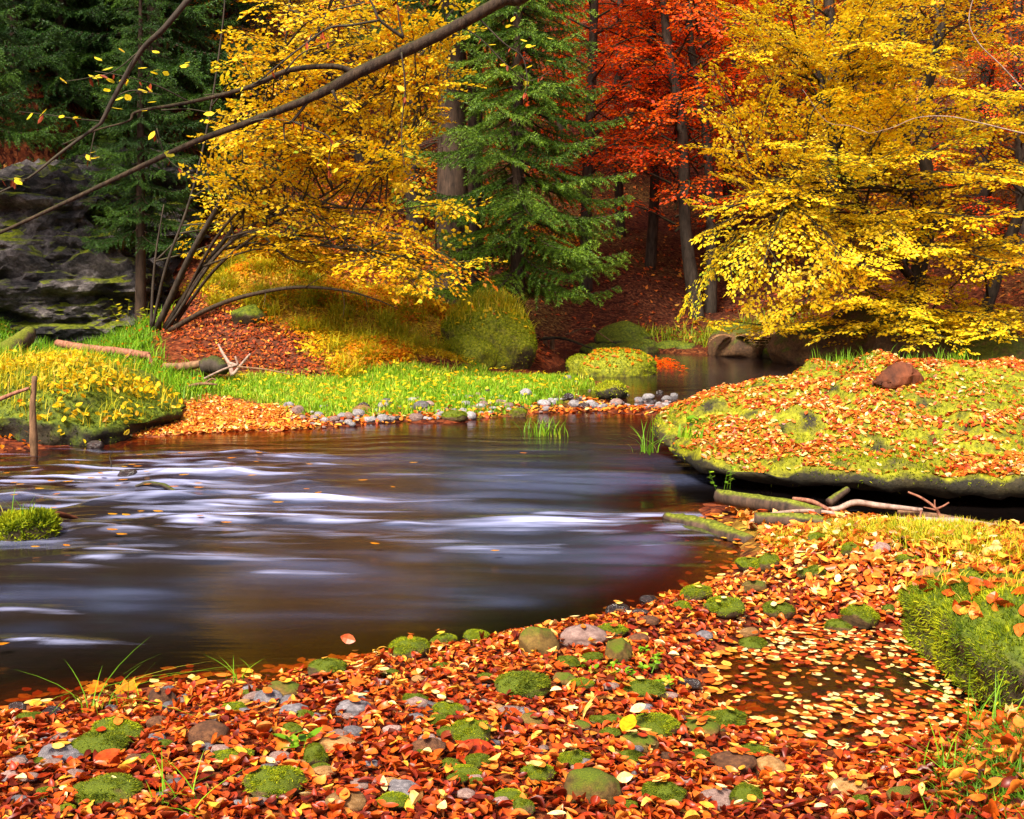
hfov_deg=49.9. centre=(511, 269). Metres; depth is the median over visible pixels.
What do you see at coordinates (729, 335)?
fern
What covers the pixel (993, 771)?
grass
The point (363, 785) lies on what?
pebble
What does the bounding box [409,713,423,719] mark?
pebble
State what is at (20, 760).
pebble
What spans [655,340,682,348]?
stone
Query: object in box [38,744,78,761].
stone
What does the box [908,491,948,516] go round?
twig
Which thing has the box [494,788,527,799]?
stone
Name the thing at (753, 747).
stone
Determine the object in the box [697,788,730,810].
stone
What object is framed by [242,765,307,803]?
stone
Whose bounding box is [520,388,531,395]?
river stone
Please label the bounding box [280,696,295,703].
pebble
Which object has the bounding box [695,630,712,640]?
stone
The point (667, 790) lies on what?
stone
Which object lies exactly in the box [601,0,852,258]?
beech tree
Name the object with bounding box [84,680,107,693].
fallen leaf
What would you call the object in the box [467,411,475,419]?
river stone
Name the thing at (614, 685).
pebble
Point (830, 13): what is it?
beech tree
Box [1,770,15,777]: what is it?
pebble
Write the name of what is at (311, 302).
tussock grass
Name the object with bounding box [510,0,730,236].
beech tree
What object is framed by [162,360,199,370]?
fallen log
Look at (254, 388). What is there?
grass
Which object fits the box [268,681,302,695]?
stone
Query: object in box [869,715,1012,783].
grass tuft
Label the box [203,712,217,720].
stone
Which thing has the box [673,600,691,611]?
stone
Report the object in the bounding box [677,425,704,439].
grass tuft
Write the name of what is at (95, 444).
stone
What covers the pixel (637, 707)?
fallen leaf
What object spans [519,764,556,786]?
stone
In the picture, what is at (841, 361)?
grass
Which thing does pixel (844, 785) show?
stone
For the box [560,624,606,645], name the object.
stone
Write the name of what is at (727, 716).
stone
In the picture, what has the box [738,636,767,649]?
stone
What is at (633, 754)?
stone
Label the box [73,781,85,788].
stone
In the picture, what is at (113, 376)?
fallen leaves
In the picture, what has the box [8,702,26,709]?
stone
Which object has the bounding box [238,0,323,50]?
beech tree
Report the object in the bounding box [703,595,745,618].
stone
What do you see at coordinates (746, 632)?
stone
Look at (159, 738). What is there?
pebble
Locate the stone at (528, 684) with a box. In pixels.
[494,669,552,698]
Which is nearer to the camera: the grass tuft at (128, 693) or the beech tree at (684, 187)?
the grass tuft at (128, 693)
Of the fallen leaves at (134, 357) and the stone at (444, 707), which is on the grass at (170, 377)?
the fallen leaves at (134, 357)
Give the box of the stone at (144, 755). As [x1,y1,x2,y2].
[141,753,156,761]
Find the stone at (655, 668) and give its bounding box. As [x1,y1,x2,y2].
[649,664,658,669]
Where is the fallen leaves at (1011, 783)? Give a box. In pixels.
[906,705,1023,818]
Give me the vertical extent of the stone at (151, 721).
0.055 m
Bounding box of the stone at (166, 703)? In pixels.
[162,701,178,711]
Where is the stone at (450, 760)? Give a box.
[442,757,461,766]
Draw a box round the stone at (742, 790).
[728,782,763,805]
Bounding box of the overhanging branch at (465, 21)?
[0,0,551,233]
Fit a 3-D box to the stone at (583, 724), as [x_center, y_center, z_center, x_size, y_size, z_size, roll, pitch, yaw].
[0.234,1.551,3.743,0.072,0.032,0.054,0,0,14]
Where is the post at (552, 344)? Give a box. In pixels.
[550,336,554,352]
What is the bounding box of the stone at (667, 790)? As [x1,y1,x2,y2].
[640,780,686,806]
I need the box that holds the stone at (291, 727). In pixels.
[282,722,301,734]
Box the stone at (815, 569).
[808,565,826,576]
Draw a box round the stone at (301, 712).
[296,709,313,717]
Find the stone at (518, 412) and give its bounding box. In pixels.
[508,407,526,416]
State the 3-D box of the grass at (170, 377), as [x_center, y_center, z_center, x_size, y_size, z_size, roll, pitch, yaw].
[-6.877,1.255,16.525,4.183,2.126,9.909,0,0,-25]
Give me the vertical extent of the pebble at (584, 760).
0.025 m
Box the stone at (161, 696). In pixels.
[148,688,176,703]
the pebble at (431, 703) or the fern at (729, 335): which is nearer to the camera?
the pebble at (431, 703)
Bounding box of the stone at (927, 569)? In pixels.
[916,566,943,575]
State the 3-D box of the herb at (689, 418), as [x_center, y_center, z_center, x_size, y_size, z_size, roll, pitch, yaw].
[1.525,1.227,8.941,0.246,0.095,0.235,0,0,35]
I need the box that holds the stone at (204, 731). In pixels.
[188,720,229,745]
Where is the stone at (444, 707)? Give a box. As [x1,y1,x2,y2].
[431,701,464,715]
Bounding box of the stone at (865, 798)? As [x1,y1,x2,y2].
[852,794,871,810]
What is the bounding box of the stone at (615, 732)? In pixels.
[599,726,621,736]
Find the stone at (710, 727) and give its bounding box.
[685,718,719,735]
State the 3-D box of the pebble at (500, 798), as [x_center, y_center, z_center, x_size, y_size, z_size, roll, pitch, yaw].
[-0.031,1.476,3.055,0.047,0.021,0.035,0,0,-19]
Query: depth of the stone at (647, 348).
22.45 m
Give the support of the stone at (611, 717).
on the ground at (664, 308)
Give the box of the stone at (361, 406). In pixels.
[352,405,370,411]
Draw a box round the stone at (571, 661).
[557,655,579,667]
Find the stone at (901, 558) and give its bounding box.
[895,554,919,562]
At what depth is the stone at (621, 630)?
4.86 m
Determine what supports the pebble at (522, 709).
on the ground at (664, 308)
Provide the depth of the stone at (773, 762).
3.57 m
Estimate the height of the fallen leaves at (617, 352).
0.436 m
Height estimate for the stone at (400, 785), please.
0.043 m
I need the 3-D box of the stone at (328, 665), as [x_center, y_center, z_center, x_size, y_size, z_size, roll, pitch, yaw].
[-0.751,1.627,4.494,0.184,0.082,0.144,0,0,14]
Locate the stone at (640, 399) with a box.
[634,397,643,401]
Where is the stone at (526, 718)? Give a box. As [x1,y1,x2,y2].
[521,712,542,723]
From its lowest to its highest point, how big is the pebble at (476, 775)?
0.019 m
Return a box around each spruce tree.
[0,0,75,153]
[0,0,128,171]
[0,0,151,186]
[0,0,172,104]
[12,0,292,193]
[22,0,229,54]
[77,0,214,324]
[84,0,305,112]
[87,115,132,229]
[348,0,584,303]
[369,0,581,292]
[389,0,635,310]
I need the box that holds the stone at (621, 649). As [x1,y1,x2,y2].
[605,638,632,664]
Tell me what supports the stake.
on the ground at (664, 308)
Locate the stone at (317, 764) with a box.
[311,762,330,768]
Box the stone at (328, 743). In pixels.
[319,735,355,751]
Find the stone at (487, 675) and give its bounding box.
[477,672,493,683]
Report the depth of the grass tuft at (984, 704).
3.93 m
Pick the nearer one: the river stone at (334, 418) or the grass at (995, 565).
the grass at (995, 565)
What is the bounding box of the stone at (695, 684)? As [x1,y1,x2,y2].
[678,678,701,689]
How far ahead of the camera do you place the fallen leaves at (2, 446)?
10.50 m
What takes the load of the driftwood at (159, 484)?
in the river water
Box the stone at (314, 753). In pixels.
[303,742,328,765]
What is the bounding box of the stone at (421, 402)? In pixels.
[414,400,429,409]
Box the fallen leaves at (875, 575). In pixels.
[725,506,1023,603]
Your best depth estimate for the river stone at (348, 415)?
12.24 m
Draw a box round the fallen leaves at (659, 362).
[651,355,687,370]
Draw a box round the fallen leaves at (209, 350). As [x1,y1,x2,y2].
[153,286,349,378]
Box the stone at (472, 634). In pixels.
[463,629,489,640]
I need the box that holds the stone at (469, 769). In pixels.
[449,764,481,781]
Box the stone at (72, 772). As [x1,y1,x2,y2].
[65,769,84,775]
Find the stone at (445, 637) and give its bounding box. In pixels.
[430,632,457,642]
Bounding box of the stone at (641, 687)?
[623,677,665,699]
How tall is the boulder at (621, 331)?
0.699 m
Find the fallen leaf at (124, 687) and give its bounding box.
[114,677,140,694]
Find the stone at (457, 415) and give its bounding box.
[441,409,467,421]
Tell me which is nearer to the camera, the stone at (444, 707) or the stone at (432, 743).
the stone at (432, 743)
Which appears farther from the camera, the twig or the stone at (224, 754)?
the twig
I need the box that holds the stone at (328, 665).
[307,657,347,677]
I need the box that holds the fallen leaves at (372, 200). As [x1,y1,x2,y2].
[210,130,579,286]
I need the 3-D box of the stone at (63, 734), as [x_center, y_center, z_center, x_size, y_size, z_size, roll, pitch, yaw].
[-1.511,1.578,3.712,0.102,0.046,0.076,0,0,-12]
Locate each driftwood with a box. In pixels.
[55,511,77,518]
[135,481,174,489]
[185,378,217,388]
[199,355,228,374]
[204,364,237,378]
[218,344,250,375]
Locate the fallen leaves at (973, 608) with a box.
[901,560,1023,636]
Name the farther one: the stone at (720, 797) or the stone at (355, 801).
the stone at (720, 797)
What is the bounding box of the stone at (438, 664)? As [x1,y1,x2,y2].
[429,662,452,672]
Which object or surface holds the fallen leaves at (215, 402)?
on the ground at (664, 308)
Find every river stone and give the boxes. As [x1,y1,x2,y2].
[283,402,293,408]
[290,405,303,413]
[329,416,339,422]
[344,412,354,419]
[348,422,355,426]
[352,409,364,416]
[357,402,369,406]
[363,417,370,422]
[370,416,377,422]
[378,402,388,407]
[378,415,391,421]
[409,413,422,421]
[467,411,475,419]
[504,402,513,408]
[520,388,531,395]
[537,399,550,406]
[542,406,549,410]
[562,393,573,399]
[569,400,578,406]
[578,402,589,409]
[588,401,598,408]
[610,398,622,404]
[642,393,654,398]
[655,404,664,408]
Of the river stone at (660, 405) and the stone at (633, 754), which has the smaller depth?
the stone at (633, 754)
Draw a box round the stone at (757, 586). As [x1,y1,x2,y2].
[741,580,766,592]
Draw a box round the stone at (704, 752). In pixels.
[692,748,710,759]
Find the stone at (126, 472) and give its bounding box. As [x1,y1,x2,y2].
[117,469,136,476]
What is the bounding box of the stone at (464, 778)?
[447,772,468,784]
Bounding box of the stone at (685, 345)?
[675,343,695,348]
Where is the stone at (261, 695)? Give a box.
[253,689,282,705]
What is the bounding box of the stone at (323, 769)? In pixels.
[313,765,336,776]
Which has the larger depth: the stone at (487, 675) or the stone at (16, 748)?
the stone at (487, 675)
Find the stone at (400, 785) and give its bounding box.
[387,779,418,794]
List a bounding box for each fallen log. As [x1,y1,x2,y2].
[0,326,35,356]
[54,340,152,366]
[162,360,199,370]
[662,512,753,542]
[682,525,718,536]
[714,489,823,515]
[754,512,834,527]
[897,510,989,522]
[899,517,999,525]
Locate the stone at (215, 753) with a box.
[210,749,221,757]
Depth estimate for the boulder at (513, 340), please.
17.96 m
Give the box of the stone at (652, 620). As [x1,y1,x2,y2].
[639,615,659,625]
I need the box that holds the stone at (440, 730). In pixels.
[436,726,451,736]
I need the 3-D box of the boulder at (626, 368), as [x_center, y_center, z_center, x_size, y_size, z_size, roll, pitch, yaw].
[1.719,1.607,18.029,1.375,0.710,1.130,0,0,0]
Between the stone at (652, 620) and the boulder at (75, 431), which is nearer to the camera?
the stone at (652, 620)
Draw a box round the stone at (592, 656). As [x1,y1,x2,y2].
[581,652,603,663]
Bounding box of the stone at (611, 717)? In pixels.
[602,714,622,724]
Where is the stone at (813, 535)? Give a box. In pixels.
[807,532,827,542]
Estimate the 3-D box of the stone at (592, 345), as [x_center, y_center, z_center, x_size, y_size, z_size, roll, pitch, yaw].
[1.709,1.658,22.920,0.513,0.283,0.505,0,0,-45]
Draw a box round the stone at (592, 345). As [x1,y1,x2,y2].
[579,343,604,351]
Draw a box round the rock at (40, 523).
[0,505,62,541]
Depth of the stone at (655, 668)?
4.48 m
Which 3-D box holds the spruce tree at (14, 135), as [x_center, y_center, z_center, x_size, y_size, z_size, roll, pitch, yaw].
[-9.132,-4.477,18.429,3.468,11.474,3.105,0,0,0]
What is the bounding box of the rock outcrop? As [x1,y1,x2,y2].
[0,145,216,345]
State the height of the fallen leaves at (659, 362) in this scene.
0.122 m
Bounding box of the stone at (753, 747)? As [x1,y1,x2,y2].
[740,742,772,758]
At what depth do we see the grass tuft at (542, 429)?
11.34 m
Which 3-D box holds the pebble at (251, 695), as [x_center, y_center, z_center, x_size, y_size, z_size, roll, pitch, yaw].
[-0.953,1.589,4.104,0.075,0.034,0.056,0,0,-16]
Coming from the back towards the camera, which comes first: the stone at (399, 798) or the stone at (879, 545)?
the stone at (879, 545)
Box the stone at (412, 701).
[402,696,427,711]
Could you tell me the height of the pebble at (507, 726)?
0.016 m
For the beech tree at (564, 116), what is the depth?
33.90 m
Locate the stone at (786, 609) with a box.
[762,600,795,620]
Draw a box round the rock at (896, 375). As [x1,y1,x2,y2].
[871,362,923,388]
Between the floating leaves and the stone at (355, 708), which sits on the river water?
the floating leaves
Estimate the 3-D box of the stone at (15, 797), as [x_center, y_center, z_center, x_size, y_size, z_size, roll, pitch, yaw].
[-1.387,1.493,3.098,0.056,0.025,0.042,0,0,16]
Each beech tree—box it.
[149,0,507,331]
[167,0,401,147]
[237,0,400,78]
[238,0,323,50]
[258,0,437,195]
[301,0,529,234]
[367,0,529,89]
[467,0,647,182]
[468,0,698,291]
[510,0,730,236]
[539,0,836,319]
[545,0,767,269]
[565,0,724,115]
[575,0,798,167]
[597,0,816,312]
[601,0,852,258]
[641,0,818,87]
[659,0,875,210]
[675,0,1023,355]
[694,0,896,127]
[711,0,980,292]
[771,0,1023,264]
[805,0,968,86]
[835,0,1023,279]
[908,0,1023,142]
[909,0,980,40]
[919,0,1023,272]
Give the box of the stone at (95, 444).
[86,440,103,447]
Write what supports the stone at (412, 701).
on the ground at (664, 308)
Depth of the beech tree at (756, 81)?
36.83 m
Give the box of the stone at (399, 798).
[376,791,408,810]
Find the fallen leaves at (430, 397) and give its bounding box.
[224,353,593,409]
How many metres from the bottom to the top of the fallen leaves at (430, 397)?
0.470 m
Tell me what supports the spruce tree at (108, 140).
on the rock outcrop
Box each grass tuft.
[0,487,35,515]
[25,640,248,716]
[105,678,145,711]
[146,751,239,818]
[208,656,260,682]
[518,416,567,438]
[610,415,712,454]
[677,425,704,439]
[845,672,1023,726]
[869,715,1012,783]
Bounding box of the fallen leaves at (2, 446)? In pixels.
[0,434,40,448]
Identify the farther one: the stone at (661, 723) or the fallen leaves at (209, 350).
the fallen leaves at (209, 350)
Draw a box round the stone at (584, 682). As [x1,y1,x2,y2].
[567,677,594,690]
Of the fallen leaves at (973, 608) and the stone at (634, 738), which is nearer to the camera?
the stone at (634, 738)
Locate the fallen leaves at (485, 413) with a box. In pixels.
[174,394,662,434]
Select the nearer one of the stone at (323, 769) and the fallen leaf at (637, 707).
the stone at (323, 769)
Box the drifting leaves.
[0,452,523,644]
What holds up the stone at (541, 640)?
on the ground at (664, 308)
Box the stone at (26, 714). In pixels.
[15,711,41,718]
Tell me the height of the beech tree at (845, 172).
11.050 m
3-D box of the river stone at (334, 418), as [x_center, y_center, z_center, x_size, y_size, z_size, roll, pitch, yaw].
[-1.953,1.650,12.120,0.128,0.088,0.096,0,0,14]
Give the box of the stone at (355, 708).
[335,698,370,715]
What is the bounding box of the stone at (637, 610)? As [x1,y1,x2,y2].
[632,608,648,616]
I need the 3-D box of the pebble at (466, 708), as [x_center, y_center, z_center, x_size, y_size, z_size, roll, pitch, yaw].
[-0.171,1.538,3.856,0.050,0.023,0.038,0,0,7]
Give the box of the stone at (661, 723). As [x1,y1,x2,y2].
[635,711,679,736]
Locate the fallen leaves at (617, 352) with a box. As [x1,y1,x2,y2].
[583,346,653,367]
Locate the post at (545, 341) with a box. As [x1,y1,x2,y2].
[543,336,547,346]
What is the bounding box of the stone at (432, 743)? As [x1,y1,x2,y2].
[411,737,445,755]
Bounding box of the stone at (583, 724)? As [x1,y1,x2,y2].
[572,720,590,730]
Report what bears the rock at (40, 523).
in the river water
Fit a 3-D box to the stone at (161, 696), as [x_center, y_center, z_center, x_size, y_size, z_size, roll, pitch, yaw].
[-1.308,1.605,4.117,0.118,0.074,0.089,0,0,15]
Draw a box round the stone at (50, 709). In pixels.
[42,705,61,714]
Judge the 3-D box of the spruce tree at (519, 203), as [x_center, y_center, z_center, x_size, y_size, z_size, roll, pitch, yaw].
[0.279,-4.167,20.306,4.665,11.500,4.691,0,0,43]
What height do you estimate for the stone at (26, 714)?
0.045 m
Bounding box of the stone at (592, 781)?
[564,767,621,807]
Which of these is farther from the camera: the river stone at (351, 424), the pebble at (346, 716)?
the river stone at (351, 424)
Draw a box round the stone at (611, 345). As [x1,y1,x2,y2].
[603,343,615,347]
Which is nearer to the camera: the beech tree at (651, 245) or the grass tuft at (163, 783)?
the grass tuft at (163, 783)
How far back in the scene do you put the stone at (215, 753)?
3.41 m
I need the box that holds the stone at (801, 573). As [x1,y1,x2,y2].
[796,567,813,578]
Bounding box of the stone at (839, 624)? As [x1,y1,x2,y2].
[824,618,851,631]
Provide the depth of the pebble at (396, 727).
3.65 m
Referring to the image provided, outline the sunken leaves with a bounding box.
[0,511,941,758]
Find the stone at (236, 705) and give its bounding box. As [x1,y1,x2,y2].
[222,701,246,713]
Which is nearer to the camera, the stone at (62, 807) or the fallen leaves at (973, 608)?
the stone at (62, 807)
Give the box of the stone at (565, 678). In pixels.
[553,672,575,685]
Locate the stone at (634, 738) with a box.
[622,732,658,752]
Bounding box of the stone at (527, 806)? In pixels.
[512,797,534,818]
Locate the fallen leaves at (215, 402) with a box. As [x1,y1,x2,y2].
[130,393,315,437]
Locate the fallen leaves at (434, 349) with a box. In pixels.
[180,236,474,378]
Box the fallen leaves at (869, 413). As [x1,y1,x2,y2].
[657,349,1023,478]
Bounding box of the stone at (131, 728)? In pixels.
[90,716,143,744]
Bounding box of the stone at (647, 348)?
[641,343,659,353]
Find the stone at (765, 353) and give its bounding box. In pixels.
[761,348,768,357]
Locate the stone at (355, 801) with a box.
[325,790,366,811]
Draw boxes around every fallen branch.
[0,387,29,400]
[237,366,294,375]
[536,336,593,348]
[565,328,612,341]
[792,497,833,511]
[829,499,922,511]
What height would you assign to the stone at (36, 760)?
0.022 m
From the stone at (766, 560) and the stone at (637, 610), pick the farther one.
the stone at (766, 560)
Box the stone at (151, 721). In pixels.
[146,716,169,729]
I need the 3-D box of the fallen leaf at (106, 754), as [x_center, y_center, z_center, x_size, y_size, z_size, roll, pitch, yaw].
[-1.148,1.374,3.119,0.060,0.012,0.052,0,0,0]
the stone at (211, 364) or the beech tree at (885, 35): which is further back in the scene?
the beech tree at (885, 35)
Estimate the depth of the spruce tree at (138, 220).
19.51 m
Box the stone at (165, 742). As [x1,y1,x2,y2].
[158,739,173,748]
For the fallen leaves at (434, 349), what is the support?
on the ground at (664, 308)
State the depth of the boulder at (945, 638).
4.43 m
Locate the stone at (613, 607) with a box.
[605,603,629,614]
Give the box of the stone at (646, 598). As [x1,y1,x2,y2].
[639,595,657,602]
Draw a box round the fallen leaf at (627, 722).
[619,714,636,730]
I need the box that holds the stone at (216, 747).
[210,744,228,752]
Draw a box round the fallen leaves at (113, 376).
[0,349,182,442]
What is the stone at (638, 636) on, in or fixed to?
on the ground at (664, 308)
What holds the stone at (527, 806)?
on the ground at (664, 308)
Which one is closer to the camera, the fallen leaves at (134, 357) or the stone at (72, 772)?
the stone at (72, 772)
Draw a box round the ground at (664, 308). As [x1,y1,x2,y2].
[0,0,1023,818]
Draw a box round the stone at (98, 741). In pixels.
[69,729,129,759]
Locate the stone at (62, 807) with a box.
[59,803,75,814]
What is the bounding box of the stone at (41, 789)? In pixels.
[35,786,55,799]
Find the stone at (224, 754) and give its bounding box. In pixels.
[215,747,254,767]
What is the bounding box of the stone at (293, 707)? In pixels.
[279,703,308,713]
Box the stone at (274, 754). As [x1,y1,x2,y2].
[268,751,291,765]
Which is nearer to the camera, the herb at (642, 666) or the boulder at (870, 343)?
the herb at (642, 666)
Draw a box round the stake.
[29,376,37,455]
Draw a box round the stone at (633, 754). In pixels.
[619,749,643,762]
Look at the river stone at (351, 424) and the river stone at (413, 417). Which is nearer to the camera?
the river stone at (351, 424)
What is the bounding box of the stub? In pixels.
[826,486,849,505]
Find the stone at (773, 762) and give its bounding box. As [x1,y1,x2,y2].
[753,755,785,776]
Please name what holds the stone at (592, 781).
on the ground at (664, 308)
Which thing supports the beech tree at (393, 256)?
on the ground at (664, 308)
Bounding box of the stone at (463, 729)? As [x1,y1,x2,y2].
[450,717,491,745]
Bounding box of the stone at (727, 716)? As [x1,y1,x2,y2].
[702,708,747,731]
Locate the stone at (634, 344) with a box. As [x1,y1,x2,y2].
[614,340,644,349]
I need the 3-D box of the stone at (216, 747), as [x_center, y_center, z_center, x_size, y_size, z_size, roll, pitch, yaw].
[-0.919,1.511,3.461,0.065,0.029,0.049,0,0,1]
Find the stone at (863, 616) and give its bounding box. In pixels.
[840,603,880,628]
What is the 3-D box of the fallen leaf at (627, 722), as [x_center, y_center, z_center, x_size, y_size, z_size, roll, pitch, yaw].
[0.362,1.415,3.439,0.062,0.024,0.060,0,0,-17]
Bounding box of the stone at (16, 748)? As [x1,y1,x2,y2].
[13,745,31,749]
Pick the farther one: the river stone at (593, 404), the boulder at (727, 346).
the boulder at (727, 346)
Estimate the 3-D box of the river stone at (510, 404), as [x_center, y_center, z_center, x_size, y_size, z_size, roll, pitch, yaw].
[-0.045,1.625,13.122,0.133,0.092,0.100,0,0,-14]
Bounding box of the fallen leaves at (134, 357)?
[0,311,224,398]
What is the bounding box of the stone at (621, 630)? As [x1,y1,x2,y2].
[598,622,628,637]
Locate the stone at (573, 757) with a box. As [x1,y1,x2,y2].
[558,749,590,767]
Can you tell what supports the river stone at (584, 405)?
on the ground at (664, 308)
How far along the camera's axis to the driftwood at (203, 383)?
13.89 m
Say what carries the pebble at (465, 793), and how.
on the ground at (664, 308)
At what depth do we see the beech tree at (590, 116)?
26.38 m
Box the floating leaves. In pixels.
[698,622,1005,749]
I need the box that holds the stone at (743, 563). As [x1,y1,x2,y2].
[734,557,759,570]
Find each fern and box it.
[710,334,753,339]
[744,332,775,347]
[961,326,1022,335]
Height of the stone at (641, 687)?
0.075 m
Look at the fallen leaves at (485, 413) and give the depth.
12.31 m
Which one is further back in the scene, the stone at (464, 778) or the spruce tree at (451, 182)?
the spruce tree at (451, 182)
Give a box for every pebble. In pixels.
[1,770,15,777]
[6,757,26,767]
[20,772,39,781]
[39,758,63,770]
[69,753,84,761]
[105,705,117,711]
[125,753,141,760]
[147,733,165,739]
[164,775,172,779]
[164,779,184,785]
[199,743,213,751]
[233,799,241,804]
[238,699,249,703]
[242,693,252,701]
[248,691,257,699]
[256,796,267,805]
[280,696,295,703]
[328,729,348,735]
[341,713,351,719]
[343,725,362,736]
[350,778,368,789]
[365,760,377,766]
[374,679,389,685]
[382,725,401,731]
[385,777,395,783]
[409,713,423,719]
[411,675,424,682]
[417,734,435,739]
[423,701,435,711]
[456,788,475,798]
[463,705,469,711]
[468,774,482,779]
[489,704,502,710]
[490,739,500,745]
[492,796,508,805]
[504,724,511,729]
[519,707,530,713]
[539,745,548,749]
[581,758,592,763]
[603,682,618,690]
[635,745,643,751]
[638,704,652,712]
[657,752,670,759]
[663,692,677,698]
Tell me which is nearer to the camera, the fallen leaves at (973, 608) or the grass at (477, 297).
the fallen leaves at (973, 608)
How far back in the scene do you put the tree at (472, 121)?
22.45 m
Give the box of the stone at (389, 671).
[382,668,398,676]
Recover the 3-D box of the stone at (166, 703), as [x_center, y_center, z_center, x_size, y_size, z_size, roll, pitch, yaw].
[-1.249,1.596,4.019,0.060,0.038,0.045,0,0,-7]
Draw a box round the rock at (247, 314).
[229,304,267,324]
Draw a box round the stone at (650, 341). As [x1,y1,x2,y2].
[638,339,656,344]
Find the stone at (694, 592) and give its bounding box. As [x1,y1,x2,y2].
[679,583,711,603]
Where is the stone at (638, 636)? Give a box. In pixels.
[628,633,648,645]
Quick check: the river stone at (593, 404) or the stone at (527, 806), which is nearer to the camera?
the stone at (527, 806)
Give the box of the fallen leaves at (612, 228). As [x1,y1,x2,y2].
[0,0,1023,361]
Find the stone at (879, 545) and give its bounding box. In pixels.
[873,542,890,553]
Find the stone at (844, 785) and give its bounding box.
[827,777,867,794]
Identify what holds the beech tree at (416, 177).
on the ground at (664, 308)
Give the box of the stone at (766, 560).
[758,552,779,571]
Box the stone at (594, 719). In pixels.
[589,715,606,724]
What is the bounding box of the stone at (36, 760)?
[33,757,43,763]
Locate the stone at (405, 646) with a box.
[388,636,430,658]
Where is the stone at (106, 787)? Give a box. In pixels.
[74,772,143,808]
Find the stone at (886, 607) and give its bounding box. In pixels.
[881,604,895,614]
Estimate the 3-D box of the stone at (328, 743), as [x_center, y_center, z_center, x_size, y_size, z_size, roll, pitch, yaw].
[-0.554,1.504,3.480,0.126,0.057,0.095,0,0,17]
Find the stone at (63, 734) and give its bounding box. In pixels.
[50,731,68,739]
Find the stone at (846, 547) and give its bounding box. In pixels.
[840,541,861,556]
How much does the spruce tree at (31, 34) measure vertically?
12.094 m
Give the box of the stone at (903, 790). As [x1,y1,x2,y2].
[886,785,911,799]
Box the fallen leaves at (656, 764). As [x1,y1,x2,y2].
[0,509,1023,818]
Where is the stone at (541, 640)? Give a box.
[519,626,559,655]
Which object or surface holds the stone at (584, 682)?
on the ground at (664, 308)
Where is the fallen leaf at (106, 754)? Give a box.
[94,748,119,759]
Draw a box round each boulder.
[0,358,185,445]
[440,294,537,370]
[446,333,496,368]
[565,353,585,373]
[577,347,657,376]
[594,321,652,343]
[651,351,1023,499]
[707,324,773,357]
[767,321,842,364]
[828,304,958,358]
[896,566,1023,713]
[949,334,1023,360]
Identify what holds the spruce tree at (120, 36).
on the ground at (664, 308)
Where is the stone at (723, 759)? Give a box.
[710,751,756,775]
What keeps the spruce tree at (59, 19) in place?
on the ground at (664, 308)
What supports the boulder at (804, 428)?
on the ground at (664, 308)
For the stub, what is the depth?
7.32 m
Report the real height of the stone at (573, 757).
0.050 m
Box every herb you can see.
[109,299,160,326]
[271,727,322,750]
[581,645,673,688]
[686,415,709,426]
[710,466,736,488]
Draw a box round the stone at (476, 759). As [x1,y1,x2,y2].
[464,752,490,768]
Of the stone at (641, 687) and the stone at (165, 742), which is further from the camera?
the stone at (641, 687)
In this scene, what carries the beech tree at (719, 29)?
on the ground at (664, 308)
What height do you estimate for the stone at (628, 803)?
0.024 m
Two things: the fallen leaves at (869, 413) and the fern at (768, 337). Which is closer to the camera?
the fallen leaves at (869, 413)
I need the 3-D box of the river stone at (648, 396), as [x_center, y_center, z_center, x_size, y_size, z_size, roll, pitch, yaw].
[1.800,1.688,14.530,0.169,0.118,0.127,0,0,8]
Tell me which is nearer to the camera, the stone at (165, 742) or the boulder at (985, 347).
the stone at (165, 742)
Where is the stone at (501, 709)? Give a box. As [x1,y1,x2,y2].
[498,705,519,714]
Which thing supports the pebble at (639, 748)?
on the ground at (664, 308)
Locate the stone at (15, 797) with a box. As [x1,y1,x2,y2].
[11,795,26,802]
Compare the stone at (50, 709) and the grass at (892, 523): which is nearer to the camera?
the stone at (50, 709)
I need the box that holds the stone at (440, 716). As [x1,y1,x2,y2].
[428,713,452,726]
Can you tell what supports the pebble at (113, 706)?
on the ground at (664, 308)
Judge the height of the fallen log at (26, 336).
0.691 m
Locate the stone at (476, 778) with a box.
[469,777,485,785]
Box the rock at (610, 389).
[594,379,628,398]
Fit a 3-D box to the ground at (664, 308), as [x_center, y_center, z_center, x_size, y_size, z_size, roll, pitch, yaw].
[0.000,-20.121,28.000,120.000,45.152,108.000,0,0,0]
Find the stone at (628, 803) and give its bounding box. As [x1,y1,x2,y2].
[624,800,637,808]
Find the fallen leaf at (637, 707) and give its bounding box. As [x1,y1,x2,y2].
[630,703,644,712]
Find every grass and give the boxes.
[0,301,231,402]
[0,342,187,429]
[168,230,491,378]
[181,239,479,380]
[206,359,602,416]
[445,284,541,333]
[611,304,1022,347]
[759,512,1023,567]
[809,347,992,373]
[880,709,1023,818]
[905,556,1023,605]
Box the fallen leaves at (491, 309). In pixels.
[439,295,533,333]
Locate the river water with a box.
[0,350,1023,750]
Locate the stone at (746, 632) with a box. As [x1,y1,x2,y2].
[739,627,758,637]

